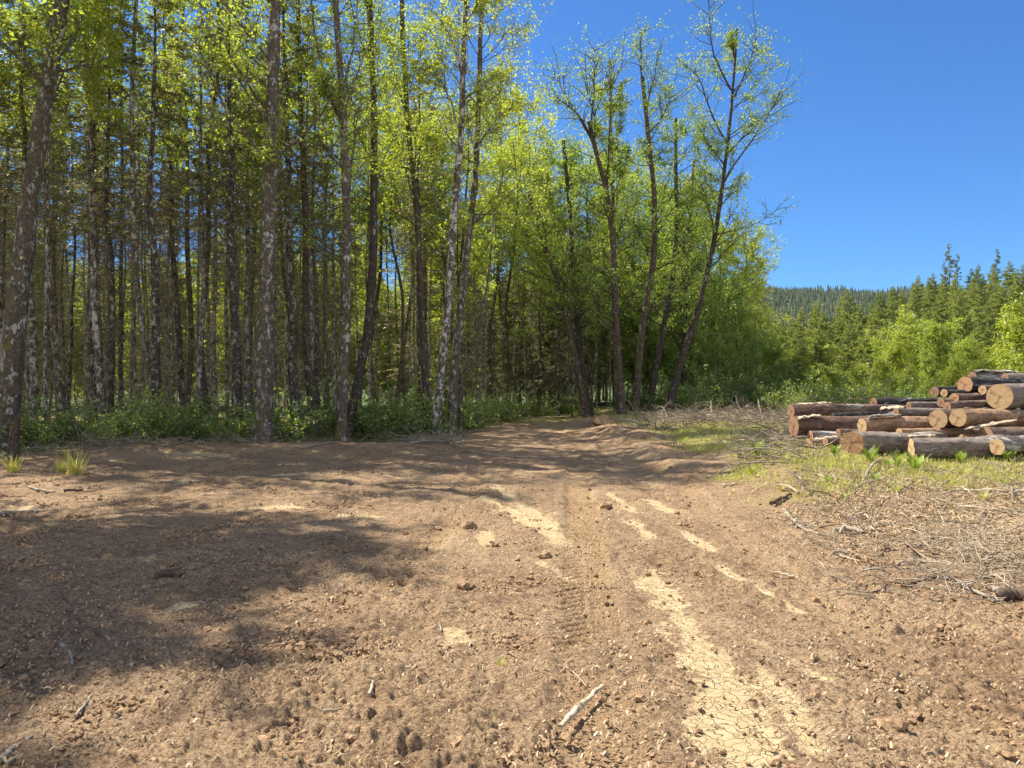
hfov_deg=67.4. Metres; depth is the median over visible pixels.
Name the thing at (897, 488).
weed
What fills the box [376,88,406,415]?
conifer tree
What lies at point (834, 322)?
young fir
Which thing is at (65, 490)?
stick
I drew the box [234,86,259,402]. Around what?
conifer tree
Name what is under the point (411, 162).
alder tree
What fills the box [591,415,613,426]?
root clod
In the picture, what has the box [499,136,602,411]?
leafy alder
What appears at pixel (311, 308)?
conifer tree
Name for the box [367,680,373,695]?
stick
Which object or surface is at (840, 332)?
young fir
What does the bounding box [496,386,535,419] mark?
undergrowth bush
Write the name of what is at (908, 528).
stick
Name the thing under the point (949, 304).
young fir
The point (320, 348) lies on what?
leafy sapling
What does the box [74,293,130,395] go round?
leafy sapling
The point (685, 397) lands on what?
undergrowth bush
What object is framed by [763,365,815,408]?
undergrowth bush
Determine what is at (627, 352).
leafy alder
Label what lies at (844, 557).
stick
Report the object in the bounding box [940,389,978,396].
log
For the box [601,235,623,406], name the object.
conifer tree
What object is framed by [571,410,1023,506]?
bank grass
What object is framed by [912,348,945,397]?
alder bush
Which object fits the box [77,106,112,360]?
conifer tree
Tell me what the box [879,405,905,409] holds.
bark strip
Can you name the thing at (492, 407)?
undergrowth bush
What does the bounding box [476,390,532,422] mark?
undergrowth bush
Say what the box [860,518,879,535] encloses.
stick
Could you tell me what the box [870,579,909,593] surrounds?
stick
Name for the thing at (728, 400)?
undergrowth bush
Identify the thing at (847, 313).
young fir
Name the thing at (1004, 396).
log
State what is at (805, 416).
bark strip
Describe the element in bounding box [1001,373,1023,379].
log
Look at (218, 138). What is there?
leafy alder
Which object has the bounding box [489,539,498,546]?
soil clod
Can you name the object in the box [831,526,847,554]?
stick
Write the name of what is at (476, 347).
conifer tree
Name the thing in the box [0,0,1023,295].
sky
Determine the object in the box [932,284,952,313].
young fir
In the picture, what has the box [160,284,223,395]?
leafy sapling
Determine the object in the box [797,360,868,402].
undergrowth bush
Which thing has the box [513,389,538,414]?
undergrowth bush
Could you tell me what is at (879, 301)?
young fir
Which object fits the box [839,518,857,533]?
stick
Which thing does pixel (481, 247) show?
alder tree
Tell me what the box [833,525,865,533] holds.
stick
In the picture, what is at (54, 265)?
conifer tree
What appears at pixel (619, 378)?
alder tree
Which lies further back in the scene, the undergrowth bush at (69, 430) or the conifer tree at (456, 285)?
the conifer tree at (456, 285)
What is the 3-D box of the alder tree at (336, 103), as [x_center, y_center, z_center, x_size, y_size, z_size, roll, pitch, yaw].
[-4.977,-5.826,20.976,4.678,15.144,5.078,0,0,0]
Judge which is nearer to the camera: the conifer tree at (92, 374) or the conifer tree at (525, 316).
the conifer tree at (92, 374)
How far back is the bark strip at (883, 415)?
14.00 m
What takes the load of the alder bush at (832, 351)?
on the ground at (394, 710)
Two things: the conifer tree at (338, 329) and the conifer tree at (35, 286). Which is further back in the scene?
the conifer tree at (338, 329)
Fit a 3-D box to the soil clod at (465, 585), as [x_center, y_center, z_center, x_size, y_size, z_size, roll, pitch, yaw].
[-0.368,1.591,6.061,0.125,0.079,0.126,0,0,41]
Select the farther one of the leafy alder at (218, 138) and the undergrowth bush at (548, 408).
the undergrowth bush at (548, 408)
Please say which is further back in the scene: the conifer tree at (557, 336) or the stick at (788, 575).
the conifer tree at (557, 336)
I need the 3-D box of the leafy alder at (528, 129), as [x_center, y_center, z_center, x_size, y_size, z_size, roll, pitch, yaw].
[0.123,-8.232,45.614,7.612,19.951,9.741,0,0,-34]
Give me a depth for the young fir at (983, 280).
108.53 m
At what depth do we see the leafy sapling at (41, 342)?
48.46 m
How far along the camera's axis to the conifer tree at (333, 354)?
29.99 m
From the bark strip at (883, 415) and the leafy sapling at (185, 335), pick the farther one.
the leafy sapling at (185, 335)
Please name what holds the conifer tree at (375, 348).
on the ground at (394, 710)
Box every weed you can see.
[869,470,880,479]
[883,458,895,466]
[887,480,905,492]
[956,464,972,477]
[976,488,991,499]
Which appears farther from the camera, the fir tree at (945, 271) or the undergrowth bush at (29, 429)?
the fir tree at (945, 271)
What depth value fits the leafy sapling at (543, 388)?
51.74 m
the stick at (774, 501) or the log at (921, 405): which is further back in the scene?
the log at (921, 405)
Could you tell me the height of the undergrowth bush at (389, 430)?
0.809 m
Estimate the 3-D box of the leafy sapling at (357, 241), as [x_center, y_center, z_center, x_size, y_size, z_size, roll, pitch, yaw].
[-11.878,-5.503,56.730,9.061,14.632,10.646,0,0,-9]
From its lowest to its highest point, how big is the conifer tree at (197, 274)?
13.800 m
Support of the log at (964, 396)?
on the log at (941, 402)
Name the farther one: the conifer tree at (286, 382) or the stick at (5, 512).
the conifer tree at (286, 382)
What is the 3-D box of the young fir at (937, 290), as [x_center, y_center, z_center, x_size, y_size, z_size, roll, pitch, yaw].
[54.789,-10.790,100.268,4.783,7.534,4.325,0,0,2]
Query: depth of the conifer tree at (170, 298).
26.15 m
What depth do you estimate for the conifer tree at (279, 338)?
38.72 m
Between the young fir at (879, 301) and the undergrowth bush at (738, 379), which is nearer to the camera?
the undergrowth bush at (738, 379)
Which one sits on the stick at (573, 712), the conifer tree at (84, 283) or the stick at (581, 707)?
the stick at (581, 707)
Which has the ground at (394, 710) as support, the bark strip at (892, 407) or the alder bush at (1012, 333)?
the alder bush at (1012, 333)
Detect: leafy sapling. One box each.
[5,200,124,408]
[6,228,84,392]
[47,308,84,408]
[61,257,87,395]
[73,277,115,389]
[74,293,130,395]
[76,260,130,389]
[80,251,186,401]
[115,301,162,403]
[125,266,196,393]
[160,252,211,393]
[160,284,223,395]
[174,287,200,397]
[182,230,277,403]
[186,231,242,388]
[192,283,277,400]
[228,225,353,403]
[230,288,329,407]
[240,247,352,395]
[314,236,385,393]
[318,223,394,401]
[350,271,412,404]
[354,255,406,405]
[379,294,411,400]
[380,312,415,399]
[381,296,463,391]
[382,228,499,394]
[389,258,435,388]
[394,253,448,395]
[432,254,523,409]
[438,272,500,399]
[469,315,517,401]
[479,259,555,400]
[495,284,552,404]
[504,198,611,399]
[509,263,612,397]
[512,320,533,393]
[522,239,638,395]
[592,248,629,401]
[598,272,657,402]
[600,273,682,397]
[609,247,660,388]
[611,248,708,389]
[632,289,713,389]
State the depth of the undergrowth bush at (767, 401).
39.69 m
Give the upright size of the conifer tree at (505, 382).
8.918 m
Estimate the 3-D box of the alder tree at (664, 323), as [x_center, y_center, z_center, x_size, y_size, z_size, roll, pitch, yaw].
[6.967,-5.677,34.768,5.990,14.128,6.801,0,0,19]
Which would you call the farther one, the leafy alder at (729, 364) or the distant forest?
the distant forest
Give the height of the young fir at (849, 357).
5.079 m
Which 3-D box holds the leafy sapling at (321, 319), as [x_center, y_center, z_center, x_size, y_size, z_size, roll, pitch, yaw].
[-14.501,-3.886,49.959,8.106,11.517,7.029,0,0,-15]
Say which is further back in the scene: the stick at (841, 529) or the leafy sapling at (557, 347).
the leafy sapling at (557, 347)
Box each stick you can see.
[0,509,43,514]
[0,735,32,762]
[27,485,54,492]
[59,642,73,664]
[63,489,82,491]
[74,693,92,716]
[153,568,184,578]
[284,577,331,589]
[300,441,365,448]
[323,708,340,713]
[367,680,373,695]
[409,437,444,443]
[448,441,555,457]
[558,684,604,727]
[567,691,597,722]
[767,570,794,577]
[769,493,791,504]
[770,484,798,492]
[781,507,821,534]
[801,487,831,495]
[829,554,858,562]
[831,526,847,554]
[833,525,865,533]
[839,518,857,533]
[858,567,891,574]
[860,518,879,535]
[862,459,880,479]
[868,510,877,534]
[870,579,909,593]
[877,543,899,555]
[886,519,922,534]
[893,560,919,567]
[904,576,937,586]
[906,542,915,565]
[931,567,1005,601]
[954,505,1023,515]
[956,488,1023,493]
[978,569,1023,577]
[988,585,999,591]
[994,587,1023,600]
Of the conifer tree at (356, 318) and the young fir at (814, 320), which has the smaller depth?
the conifer tree at (356, 318)
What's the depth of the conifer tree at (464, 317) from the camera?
37.40 m
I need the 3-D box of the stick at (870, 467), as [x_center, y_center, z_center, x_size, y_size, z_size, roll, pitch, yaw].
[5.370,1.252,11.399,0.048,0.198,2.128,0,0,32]
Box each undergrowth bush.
[0,396,74,448]
[20,410,39,445]
[21,417,67,447]
[22,410,107,446]
[30,395,122,445]
[53,394,102,439]
[60,421,115,441]
[69,392,190,443]
[77,408,140,440]
[93,387,235,441]
[108,369,217,435]
[120,386,183,440]
[134,402,209,442]
[141,406,206,441]
[146,397,247,439]
[164,413,216,440]
[180,407,229,437]
[181,386,258,442]
[222,376,334,442]
[273,413,330,442]
[274,412,318,441]
[275,394,356,436]
[286,393,368,437]
[316,368,399,437]
[317,404,370,440]
[327,396,377,438]
[348,379,417,440]
[361,391,454,441]
[370,396,432,433]
[376,421,400,439]
[386,365,495,433]
[387,402,460,439]
[394,401,432,429]
[416,371,490,429]
[462,399,495,428]
[463,382,513,423]
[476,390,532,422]
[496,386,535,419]
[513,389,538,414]
[523,392,549,416]
[533,393,568,415]
[542,376,579,414]
[544,387,594,413]
[558,390,599,416]
[605,381,669,411]
[623,367,683,410]
[647,382,711,411]
[657,370,726,406]
[675,363,734,408]
[685,374,748,408]
[685,381,727,412]
[691,348,760,407]
[709,345,803,407]
[724,378,756,407]
[727,362,794,404]
[738,361,800,409]
[749,379,818,410]
[756,388,782,408]
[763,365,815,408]
[771,382,830,409]
[796,384,864,403]
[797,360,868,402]
[821,380,891,403]
[840,360,911,403]
[848,371,918,403]
[883,375,946,397]
[894,386,936,397]
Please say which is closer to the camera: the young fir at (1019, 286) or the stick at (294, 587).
the stick at (294, 587)
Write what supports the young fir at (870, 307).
on the ground at (394, 710)
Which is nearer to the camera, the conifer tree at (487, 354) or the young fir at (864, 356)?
the young fir at (864, 356)
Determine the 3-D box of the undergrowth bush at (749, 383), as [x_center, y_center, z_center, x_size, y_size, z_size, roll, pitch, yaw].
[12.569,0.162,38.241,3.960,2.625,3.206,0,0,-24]
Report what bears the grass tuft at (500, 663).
on the ground at (394, 710)
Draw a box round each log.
[787,404,905,416]
[788,416,894,435]
[805,438,834,447]
[807,431,836,437]
[823,437,839,444]
[829,412,892,415]
[836,429,857,435]
[839,431,947,453]
[857,416,961,431]
[870,397,938,404]
[893,408,942,416]
[896,428,978,436]
[906,402,942,407]
[908,435,1003,459]
[929,386,958,396]
[929,407,990,427]
[937,398,953,406]
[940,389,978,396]
[943,400,1013,409]
[949,393,985,400]
[949,409,1023,426]
[957,377,1023,391]
[959,434,977,436]
[968,372,1004,377]
[978,383,1019,394]
[978,427,1023,435]
[986,383,1023,408]
[986,426,1023,426]
[990,435,1023,454]
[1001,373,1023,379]
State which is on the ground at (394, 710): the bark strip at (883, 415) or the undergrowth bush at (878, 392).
the undergrowth bush at (878, 392)
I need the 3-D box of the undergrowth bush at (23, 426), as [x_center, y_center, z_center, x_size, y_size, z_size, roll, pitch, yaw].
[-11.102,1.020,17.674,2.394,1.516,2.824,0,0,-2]
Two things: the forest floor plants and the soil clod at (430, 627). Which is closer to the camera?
the soil clod at (430, 627)
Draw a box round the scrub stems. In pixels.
[734,382,915,426]
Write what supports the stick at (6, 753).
on the ground at (394, 710)
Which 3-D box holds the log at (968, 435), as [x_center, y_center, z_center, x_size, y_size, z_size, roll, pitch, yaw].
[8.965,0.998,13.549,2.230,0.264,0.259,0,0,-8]
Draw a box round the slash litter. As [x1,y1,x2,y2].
[666,406,872,480]
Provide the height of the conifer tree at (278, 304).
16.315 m
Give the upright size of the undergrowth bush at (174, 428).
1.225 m
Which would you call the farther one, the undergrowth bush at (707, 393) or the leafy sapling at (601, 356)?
the leafy sapling at (601, 356)
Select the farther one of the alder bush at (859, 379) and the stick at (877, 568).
the alder bush at (859, 379)
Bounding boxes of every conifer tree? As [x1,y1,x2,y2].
[0,0,98,423]
[0,6,36,410]
[0,12,50,415]
[0,32,50,411]
[0,46,14,303]
[0,46,42,431]
[0,123,12,298]
[0,128,14,302]
[1,70,59,405]
[2,63,42,414]
[5,141,43,405]
[8,12,81,425]
[13,25,55,409]
[32,88,83,427]
[36,87,86,411]
[36,118,69,422]
[37,109,86,411]
[38,123,78,404]
[39,17,108,416]
[40,117,71,395]
[41,3,139,426]
[50,0,161,422]
[50,31,120,412]
[58,5,130,426]
[65,90,105,416]
[71,123,116,426]
[72,46,117,407]
[72,190,117,381]
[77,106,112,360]
[79,95,130,412]
[82,0,217,412]
[87,105,117,391]
[89,1,152,414]
[104,74,140,407]
[105,69,156,413]
[114,13,166,413]
[115,74,156,403]
[115,89,167,415]
[115,125,150,397]
[116,82,169,408]
[117,139,150,399]
[131,74,175,393]
[136,10,205,413]
[140,57,196,411]
[141,56,196,418]
[148,86,191,408]
[148,127,181,388]
[158,107,195,406]
[160,106,193,401]
[161,105,193,397]
[165,0,237,418]
[175,0,289,437]
[176,92,230,406]
[178,131,217,395]
[183,93,212,391]
[184,49,244,416]
[191,39,240,415]
[191,76,223,399]
[193,7,253,420]
[204,74,257,416]
[214,0,282,425]
[217,43,256,403]
[220,89,251,404]
[228,83,280,414]
[230,18,265,408]
[234,0,340,437]
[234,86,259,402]
[239,13,294,399]
[249,48,284,387]
[254,132,301,416]
[255,73,286,380]
[255,113,295,413]
[257,91,303,415]
[273,131,293,402]
[276,24,342,423]
[279,0,337,418]
[283,112,314,414]
[295,82,330,404]
[296,113,322,402]
[311,13,363,412]
[311,99,338,400]
[311,99,341,409]
[319,66,360,395]
[327,139,368,395]
[335,147,362,386]
[340,75,386,400]
[340,108,374,412]
[353,77,390,413]
[357,68,396,403]
[367,88,471,392]
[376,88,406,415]
[378,105,410,406]
[384,23,451,409]
[390,69,431,410]
[392,118,436,402]
[415,86,446,400]
[427,238,463,399]
[431,196,489,415]
[449,188,497,401]
[450,218,479,411]
[461,241,479,406]
[464,220,491,415]
[466,266,494,401]
[469,268,479,398]
[471,211,515,400]
[471,266,494,400]
[471,267,496,399]
[478,219,498,420]
[484,281,495,409]
[487,254,524,401]
[495,169,566,405]
[495,265,511,404]
[501,203,526,400]
[508,262,538,399]
[509,210,537,415]
[518,274,547,411]
[523,274,555,405]
[527,161,611,412]
[527,242,543,411]
[528,188,588,415]
[543,295,553,410]
[549,251,576,392]
[551,291,566,395]
[561,185,585,416]
[562,245,594,394]
[569,231,607,404]
[573,252,593,416]
[585,223,605,408]
[597,264,625,404]
[599,254,612,406]
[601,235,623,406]
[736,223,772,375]
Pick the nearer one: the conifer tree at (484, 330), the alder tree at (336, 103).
the alder tree at (336, 103)
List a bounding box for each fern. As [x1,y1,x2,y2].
[746,438,763,455]
[829,442,841,456]
[862,444,879,461]
[889,449,907,462]
[905,449,929,469]
[953,450,967,463]
[1002,449,1016,461]
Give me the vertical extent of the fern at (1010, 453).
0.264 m
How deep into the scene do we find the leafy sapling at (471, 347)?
51.84 m
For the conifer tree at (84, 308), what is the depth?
38.43 m
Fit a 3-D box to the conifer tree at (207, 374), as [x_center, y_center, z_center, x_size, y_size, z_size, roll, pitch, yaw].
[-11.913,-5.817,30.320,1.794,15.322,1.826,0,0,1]
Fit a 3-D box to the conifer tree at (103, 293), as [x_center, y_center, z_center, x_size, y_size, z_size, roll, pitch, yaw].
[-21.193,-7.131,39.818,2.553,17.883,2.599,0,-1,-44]
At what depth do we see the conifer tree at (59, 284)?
39.15 m
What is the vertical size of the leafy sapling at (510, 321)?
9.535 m
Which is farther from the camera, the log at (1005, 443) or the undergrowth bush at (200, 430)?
the undergrowth bush at (200, 430)
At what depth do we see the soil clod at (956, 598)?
5.63 m
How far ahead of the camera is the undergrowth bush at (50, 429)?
17.26 m
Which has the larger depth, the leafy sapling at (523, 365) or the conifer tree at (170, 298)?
the leafy sapling at (523, 365)
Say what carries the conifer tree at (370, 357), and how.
on the ground at (394, 710)
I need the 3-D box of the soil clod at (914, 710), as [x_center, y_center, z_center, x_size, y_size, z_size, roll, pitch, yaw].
[1.934,1.587,3.719,0.072,0.049,0.091,0,0,-30]
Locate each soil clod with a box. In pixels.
[344,724,361,741]
[424,626,435,629]
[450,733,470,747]
[456,580,475,590]
[461,519,476,528]
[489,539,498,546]
[538,552,551,558]
[600,502,612,509]
[632,693,646,701]
[640,619,650,624]
[877,716,909,732]
[905,706,922,718]
[950,593,967,601]
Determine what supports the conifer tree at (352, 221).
on the ground at (394, 710)
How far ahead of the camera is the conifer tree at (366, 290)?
36.80 m
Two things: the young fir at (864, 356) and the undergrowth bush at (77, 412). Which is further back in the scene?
the young fir at (864, 356)
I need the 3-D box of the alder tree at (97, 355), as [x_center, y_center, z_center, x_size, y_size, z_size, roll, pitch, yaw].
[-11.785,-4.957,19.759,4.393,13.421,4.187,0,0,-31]
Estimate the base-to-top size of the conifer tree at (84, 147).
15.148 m
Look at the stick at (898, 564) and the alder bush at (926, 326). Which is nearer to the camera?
the stick at (898, 564)
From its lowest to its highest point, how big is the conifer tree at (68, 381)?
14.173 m
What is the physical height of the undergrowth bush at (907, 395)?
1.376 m
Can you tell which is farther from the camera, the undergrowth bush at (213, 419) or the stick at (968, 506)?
the undergrowth bush at (213, 419)
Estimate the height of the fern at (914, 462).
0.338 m
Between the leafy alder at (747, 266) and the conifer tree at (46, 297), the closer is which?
the conifer tree at (46, 297)
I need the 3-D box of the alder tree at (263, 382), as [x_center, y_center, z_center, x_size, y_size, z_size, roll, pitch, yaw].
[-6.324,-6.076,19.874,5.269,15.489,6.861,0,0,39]
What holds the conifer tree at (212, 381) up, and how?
on the ground at (394, 710)
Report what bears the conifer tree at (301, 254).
on the ground at (394, 710)
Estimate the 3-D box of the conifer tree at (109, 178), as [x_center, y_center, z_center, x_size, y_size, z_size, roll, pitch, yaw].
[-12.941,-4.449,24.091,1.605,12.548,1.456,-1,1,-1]
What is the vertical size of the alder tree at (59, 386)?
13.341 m
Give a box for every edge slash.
[0,414,487,462]
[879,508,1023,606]
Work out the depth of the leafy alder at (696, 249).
48.86 m
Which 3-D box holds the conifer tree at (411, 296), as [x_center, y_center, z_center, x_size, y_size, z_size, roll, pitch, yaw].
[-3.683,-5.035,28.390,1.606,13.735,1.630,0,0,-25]
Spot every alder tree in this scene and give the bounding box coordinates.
[0,0,127,452]
[0,0,151,438]
[0,0,170,424]
[66,0,209,411]
[151,0,389,442]
[202,0,425,438]
[252,0,419,441]
[292,0,424,439]
[319,0,494,429]
[378,0,553,439]
[414,0,553,436]
[443,172,505,432]
[474,163,621,417]
[517,124,630,415]
[521,22,660,414]
[588,60,667,411]
[588,91,732,410]
[600,11,725,412]
[612,155,751,408]
[658,0,818,411]
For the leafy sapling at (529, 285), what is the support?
on the ground at (394, 710)
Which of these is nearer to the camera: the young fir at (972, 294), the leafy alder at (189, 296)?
the leafy alder at (189, 296)
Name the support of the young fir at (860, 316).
on the ground at (394, 710)
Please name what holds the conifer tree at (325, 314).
on the ground at (394, 710)
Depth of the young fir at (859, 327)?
60.81 m
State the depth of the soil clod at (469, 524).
8.54 m
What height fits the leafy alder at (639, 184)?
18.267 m
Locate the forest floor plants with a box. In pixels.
[0,421,500,456]
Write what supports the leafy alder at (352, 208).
on the ground at (394, 710)
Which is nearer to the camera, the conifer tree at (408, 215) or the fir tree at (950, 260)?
the conifer tree at (408, 215)
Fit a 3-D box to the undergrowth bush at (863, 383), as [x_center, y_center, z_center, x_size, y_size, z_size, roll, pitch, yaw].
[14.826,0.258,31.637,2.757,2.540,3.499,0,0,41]
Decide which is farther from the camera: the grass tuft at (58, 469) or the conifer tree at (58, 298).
the conifer tree at (58, 298)
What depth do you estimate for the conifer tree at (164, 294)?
38.14 m
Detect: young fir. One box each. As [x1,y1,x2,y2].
[763,325,792,373]
[780,339,808,407]
[781,326,791,357]
[783,316,797,352]
[788,327,810,372]
[790,329,800,351]
[792,308,810,340]
[802,301,832,373]
[806,310,841,367]
[809,330,840,376]
[810,331,839,395]
[825,325,860,402]
[828,317,838,343]
[829,298,849,330]
[830,288,858,365]
[830,317,846,366]
[836,320,857,386]
[842,304,885,382]
[844,334,889,390]
[852,304,867,328]
[865,301,878,326]
[865,308,879,339]
[866,306,891,377]
[869,291,890,338]
[872,296,915,389]
[885,286,898,317]
[885,287,909,325]
[890,290,908,321]
[901,275,924,314]
[902,302,925,383]
[904,281,929,324]
[904,292,921,325]
[918,277,935,306]
[918,286,938,317]
[918,290,943,339]
[918,302,932,323]
[919,273,939,306]
[926,294,951,347]
[927,293,978,392]
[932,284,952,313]
[935,276,949,299]
[942,299,951,321]
[945,286,976,335]
[947,275,967,310]
[954,306,977,339]
[957,295,974,317]
[962,268,974,299]
[963,326,986,366]
[966,283,986,316]
[966,283,987,325]
[967,267,988,308]
[968,294,995,343]
[968,300,1014,368]
[979,273,991,295]
[979,286,1010,347]
[980,286,989,306]
[982,268,1006,304]
[984,266,998,295]
[987,282,1010,329]
[990,314,1009,349]
[1001,260,1023,304]
[1005,291,1018,316]
[1007,268,1023,306]
[1008,264,1023,308]
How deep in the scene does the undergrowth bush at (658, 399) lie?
34.52 m
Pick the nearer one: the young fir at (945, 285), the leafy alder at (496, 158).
the leafy alder at (496, 158)
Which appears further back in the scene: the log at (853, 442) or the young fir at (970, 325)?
the young fir at (970, 325)
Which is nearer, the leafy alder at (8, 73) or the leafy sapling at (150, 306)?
the leafy alder at (8, 73)
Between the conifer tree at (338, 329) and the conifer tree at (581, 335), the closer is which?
the conifer tree at (338, 329)
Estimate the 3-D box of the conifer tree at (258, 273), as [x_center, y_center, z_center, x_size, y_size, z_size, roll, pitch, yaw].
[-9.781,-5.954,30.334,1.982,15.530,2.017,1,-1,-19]
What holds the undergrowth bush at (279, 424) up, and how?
on the ground at (394, 710)
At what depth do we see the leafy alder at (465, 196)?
35.47 m
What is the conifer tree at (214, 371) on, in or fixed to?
on the ground at (394, 710)
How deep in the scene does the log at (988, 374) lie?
16.40 m
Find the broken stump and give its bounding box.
[6,411,20,463]
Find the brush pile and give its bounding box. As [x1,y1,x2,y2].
[602,384,825,430]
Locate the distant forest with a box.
[711,282,947,374]
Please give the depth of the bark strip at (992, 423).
13.30 m
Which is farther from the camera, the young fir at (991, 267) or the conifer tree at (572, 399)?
the young fir at (991, 267)
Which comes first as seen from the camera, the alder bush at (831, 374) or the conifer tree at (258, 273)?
the conifer tree at (258, 273)
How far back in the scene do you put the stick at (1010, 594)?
5.56 m
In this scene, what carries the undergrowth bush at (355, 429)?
on the ground at (394, 710)
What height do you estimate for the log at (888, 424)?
0.362 m
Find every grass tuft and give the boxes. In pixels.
[1,452,23,472]
[49,456,71,471]
[57,446,93,474]
[495,653,507,665]
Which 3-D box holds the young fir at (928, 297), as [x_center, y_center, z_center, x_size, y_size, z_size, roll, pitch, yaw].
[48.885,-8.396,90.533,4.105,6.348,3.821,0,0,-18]
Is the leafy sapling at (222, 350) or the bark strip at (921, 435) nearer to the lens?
the bark strip at (921, 435)
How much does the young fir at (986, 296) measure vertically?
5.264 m
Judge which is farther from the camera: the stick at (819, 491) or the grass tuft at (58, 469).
the grass tuft at (58, 469)
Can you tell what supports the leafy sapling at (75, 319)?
on the ground at (394, 710)
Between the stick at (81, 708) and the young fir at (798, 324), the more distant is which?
the young fir at (798, 324)
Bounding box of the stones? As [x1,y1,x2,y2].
[0,446,1023,767]
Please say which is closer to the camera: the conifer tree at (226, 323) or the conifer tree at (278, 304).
the conifer tree at (226, 323)
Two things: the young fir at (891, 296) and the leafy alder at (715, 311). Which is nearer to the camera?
the leafy alder at (715, 311)
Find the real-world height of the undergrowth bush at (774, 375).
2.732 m
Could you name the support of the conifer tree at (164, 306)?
on the ground at (394, 710)
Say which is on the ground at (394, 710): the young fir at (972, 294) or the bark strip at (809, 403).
the young fir at (972, 294)
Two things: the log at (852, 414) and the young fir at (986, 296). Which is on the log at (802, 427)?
the log at (852, 414)
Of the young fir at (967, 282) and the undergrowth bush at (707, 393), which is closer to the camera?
the undergrowth bush at (707, 393)
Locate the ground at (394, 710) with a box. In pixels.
[0,288,1023,767]
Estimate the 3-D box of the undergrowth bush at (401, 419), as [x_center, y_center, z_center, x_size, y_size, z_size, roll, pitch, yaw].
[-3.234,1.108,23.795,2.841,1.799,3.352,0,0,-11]
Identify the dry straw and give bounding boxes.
[745,459,1023,565]
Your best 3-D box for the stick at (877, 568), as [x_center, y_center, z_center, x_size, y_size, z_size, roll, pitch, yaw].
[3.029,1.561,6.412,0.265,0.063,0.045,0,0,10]
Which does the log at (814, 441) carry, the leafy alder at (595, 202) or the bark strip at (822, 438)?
the bark strip at (822, 438)
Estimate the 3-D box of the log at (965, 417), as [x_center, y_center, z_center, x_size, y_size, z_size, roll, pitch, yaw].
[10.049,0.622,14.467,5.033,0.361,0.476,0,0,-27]
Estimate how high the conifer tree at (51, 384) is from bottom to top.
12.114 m
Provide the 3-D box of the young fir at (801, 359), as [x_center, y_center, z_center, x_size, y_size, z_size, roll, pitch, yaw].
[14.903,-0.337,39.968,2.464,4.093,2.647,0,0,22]
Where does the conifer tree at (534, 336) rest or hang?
on the ground at (394, 710)
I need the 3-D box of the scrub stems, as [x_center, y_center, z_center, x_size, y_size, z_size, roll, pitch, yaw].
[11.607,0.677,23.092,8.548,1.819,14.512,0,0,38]
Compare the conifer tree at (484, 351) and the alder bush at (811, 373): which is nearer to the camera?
the alder bush at (811, 373)
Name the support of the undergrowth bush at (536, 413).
on the ground at (394, 710)
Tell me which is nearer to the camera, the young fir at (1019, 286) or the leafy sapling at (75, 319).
the leafy sapling at (75, 319)
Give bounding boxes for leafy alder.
[0,0,83,49]
[0,0,105,148]
[0,0,150,417]
[64,0,294,403]
[90,0,336,423]
[188,14,391,368]
[258,65,409,413]
[327,39,471,415]
[328,81,452,409]
[358,100,501,402]
[378,71,488,407]
[387,67,516,415]
[445,133,574,401]
[447,59,580,394]
[447,121,567,415]
[462,48,589,407]
[490,99,600,402]
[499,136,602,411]
[552,120,640,385]
[565,167,647,405]
[574,116,663,403]
[578,185,687,405]
[587,185,705,402]
[589,146,679,290]
[630,227,743,382]
[631,167,766,384]
[634,184,775,395]
[638,170,760,385]
[649,170,759,375]
[682,277,762,391]
[691,223,788,374]
[692,223,777,374]
[706,271,772,385]
[731,250,794,379]
[735,308,783,404]
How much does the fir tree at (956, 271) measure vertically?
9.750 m
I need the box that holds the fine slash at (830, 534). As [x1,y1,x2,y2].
[774,448,1023,608]
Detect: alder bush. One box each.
[758,331,789,390]
[775,347,795,381]
[784,338,820,384]
[793,365,820,393]
[810,362,843,401]
[813,343,848,387]
[838,328,877,384]
[843,330,890,392]
[845,361,870,395]
[859,351,905,395]
[864,323,920,393]
[876,319,936,393]
[887,363,923,397]
[888,304,950,396]
[906,315,966,396]
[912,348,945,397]
[925,351,967,397]
[928,328,964,385]
[944,333,1005,385]
[960,355,989,377]
[972,340,999,368]
[983,291,1023,372]
[998,310,1023,372]
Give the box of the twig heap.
[368,418,474,444]
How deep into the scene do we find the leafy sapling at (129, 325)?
47.76 m
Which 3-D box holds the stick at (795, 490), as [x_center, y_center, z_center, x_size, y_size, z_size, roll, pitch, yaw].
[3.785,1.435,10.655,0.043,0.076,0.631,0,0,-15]
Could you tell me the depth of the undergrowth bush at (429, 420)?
23.71 m
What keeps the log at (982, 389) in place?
on the log at (1004, 396)
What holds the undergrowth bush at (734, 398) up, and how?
on the ground at (394, 710)
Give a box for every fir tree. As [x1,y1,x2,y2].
[940,262,949,292]
[942,244,954,297]
[951,254,963,290]
[990,249,1002,301]
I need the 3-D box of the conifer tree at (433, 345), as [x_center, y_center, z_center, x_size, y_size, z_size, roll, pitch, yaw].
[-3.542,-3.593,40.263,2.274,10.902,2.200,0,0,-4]
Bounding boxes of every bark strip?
[797,401,830,405]
[797,414,821,419]
[815,435,839,439]
[867,413,901,417]
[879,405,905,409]
[905,434,934,437]
[965,419,1016,429]
[972,369,1019,372]
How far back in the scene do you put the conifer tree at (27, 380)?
24.98 m
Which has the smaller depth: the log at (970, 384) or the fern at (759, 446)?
the fern at (759, 446)
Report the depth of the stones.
4.36 m
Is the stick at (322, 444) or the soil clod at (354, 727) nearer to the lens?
the soil clod at (354, 727)

